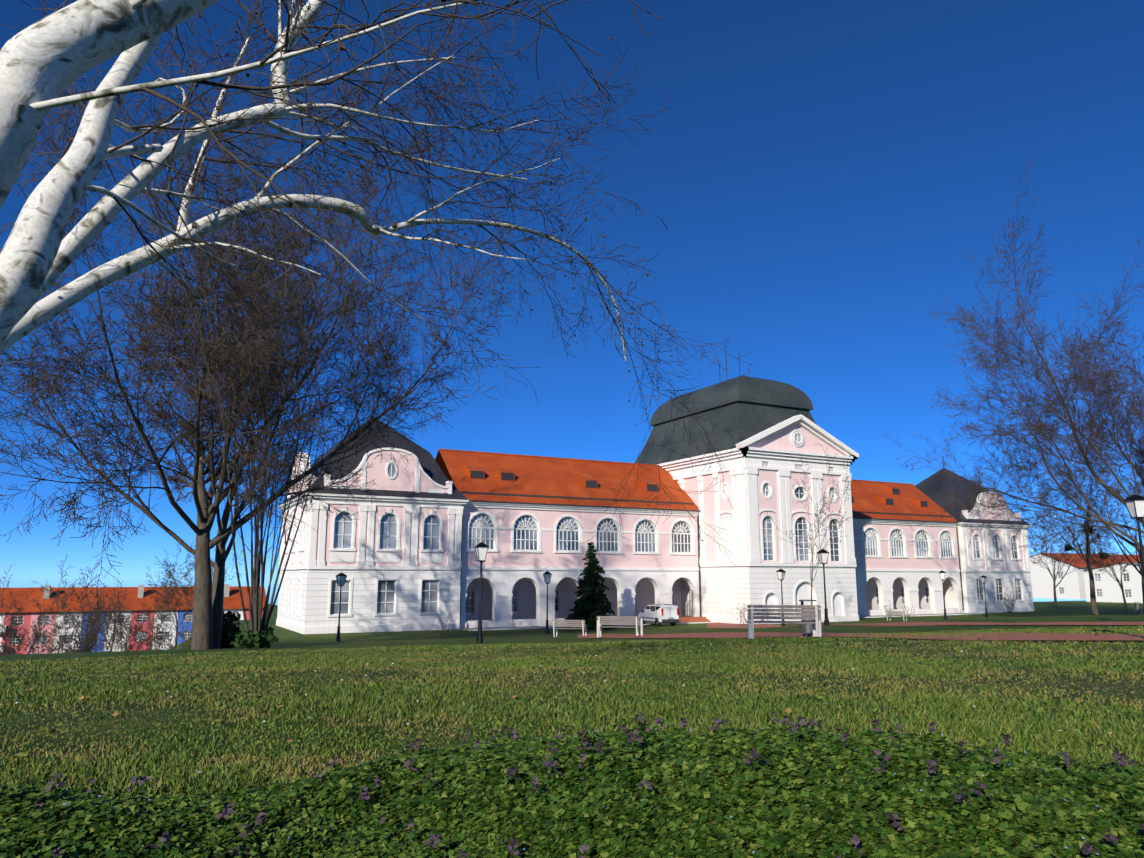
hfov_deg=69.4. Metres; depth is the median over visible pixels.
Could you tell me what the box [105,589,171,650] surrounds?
shrub
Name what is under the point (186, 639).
shrub
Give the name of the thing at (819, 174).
sky
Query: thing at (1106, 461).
tree
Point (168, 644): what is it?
shrub
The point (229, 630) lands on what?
ivy bush
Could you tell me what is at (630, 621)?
bench
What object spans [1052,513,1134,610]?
tree
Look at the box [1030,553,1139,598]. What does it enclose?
house
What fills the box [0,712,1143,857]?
plants
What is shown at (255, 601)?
tree stems
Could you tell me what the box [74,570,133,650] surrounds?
tree
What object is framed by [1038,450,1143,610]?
tree
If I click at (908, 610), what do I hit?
bare shrub
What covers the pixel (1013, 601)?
bare shrub
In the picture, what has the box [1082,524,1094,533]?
mistletoe
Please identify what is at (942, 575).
street lamp
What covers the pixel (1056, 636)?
path
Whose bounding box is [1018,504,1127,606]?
tree
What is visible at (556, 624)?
bench
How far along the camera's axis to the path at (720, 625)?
39.23 m
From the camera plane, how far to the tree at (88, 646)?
56.04 m
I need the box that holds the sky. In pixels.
[0,0,1143,604]
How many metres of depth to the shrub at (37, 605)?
64.74 m
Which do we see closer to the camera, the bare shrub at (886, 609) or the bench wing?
the bench wing
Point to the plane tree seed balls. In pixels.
(395, 224)
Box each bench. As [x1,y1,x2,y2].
[552,620,587,636]
[597,616,639,636]
[746,605,820,638]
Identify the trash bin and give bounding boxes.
[799,600,815,636]
[1134,602,1140,613]
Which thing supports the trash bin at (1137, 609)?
on the lawn at (1066, 611)
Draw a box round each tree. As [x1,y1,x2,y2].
[0,0,535,649]
[0,0,753,563]
[0,50,500,648]
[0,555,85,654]
[0,558,123,654]
[61,600,118,652]
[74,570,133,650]
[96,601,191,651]
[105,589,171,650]
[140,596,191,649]
[143,561,194,645]
[155,539,246,635]
[767,443,852,604]
[879,230,1143,557]
[924,153,1143,521]
[1001,425,1128,614]
[1017,351,1142,523]
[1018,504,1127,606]
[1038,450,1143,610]
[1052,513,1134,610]
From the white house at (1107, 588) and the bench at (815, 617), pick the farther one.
the white house at (1107, 588)
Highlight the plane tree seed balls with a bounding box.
[39,0,702,540]
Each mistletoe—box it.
[1064,544,1071,550]
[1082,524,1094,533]
[1098,552,1109,559]
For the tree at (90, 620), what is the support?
on the lawn at (1066, 611)
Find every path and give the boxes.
[578,632,1143,639]
[707,622,1143,627]
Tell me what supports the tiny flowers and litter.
on the lawn at (1066, 611)
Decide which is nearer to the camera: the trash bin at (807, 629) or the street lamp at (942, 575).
the trash bin at (807, 629)
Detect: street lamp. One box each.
[336,571,346,641]
[475,540,488,642]
[543,570,551,633]
[776,569,785,625]
[817,548,829,625]
[939,571,947,619]
[980,575,987,616]
[1123,492,1143,592]
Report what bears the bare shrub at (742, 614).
on the lawn at (1066, 611)
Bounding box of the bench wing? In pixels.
[885,611,907,620]
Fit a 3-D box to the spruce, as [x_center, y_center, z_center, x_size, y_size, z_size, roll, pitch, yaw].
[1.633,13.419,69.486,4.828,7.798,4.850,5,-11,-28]
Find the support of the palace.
on the lawn at (1066, 611)
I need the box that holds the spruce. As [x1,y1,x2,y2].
[564,542,616,629]
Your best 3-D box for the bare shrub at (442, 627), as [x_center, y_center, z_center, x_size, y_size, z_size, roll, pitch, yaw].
[-9.747,14.671,62.281,2.063,1.764,1.147,9,-13,-40]
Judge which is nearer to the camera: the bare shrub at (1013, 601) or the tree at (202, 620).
the tree at (202, 620)
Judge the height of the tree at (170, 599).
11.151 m
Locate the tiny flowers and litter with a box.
[0,628,1143,854]
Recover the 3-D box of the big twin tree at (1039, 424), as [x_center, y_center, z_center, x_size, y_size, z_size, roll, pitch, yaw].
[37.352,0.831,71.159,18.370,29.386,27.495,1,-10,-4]
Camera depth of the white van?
73.06 m
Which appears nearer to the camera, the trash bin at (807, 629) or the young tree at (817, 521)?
the trash bin at (807, 629)
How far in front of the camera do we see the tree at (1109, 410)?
69.28 m
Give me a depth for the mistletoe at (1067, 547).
75.55 m
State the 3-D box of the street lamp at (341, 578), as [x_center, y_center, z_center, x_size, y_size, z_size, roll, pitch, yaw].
[-14.997,11.473,53.376,0.580,4.480,0.580,-8,-13,38]
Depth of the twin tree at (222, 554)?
39.25 m
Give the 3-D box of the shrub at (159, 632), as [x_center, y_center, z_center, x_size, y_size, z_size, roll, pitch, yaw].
[-29.318,16.550,60.633,6.100,8.512,5.701,1,-10,-5]
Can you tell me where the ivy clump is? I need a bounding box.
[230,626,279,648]
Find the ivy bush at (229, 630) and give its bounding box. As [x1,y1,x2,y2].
[220,610,240,648]
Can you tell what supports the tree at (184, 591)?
on the lawn at (1066, 611)
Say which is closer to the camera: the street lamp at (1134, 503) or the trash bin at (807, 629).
the trash bin at (807, 629)
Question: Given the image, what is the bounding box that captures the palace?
[276,347,1034,633]
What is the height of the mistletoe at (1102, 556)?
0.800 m
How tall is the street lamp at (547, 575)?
4.480 m
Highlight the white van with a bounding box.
[638,604,678,625]
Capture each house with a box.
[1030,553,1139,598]
[1083,563,1142,602]
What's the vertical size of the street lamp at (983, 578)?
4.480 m
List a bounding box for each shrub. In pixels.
[175,628,190,648]
[434,614,454,634]
[726,603,757,624]
[876,604,894,617]
[902,606,914,616]
[994,581,1022,612]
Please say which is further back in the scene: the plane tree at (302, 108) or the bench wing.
the bench wing
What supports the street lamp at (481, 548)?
on the lawn at (1066, 611)
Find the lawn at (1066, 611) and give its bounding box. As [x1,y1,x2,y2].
[0,601,1143,857]
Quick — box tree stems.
[181,306,359,648]
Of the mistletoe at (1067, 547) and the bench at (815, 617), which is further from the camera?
the mistletoe at (1067, 547)
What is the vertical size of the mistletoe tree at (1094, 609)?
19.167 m
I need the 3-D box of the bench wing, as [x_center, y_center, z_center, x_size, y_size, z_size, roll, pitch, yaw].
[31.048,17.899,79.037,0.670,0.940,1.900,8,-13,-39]
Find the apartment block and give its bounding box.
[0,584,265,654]
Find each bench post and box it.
[597,620,598,636]
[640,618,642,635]
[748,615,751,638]
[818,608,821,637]
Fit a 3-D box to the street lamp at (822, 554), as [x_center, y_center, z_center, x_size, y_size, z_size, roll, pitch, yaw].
[14.666,9.152,47.941,0.580,4.480,0.580,2,-10,-10]

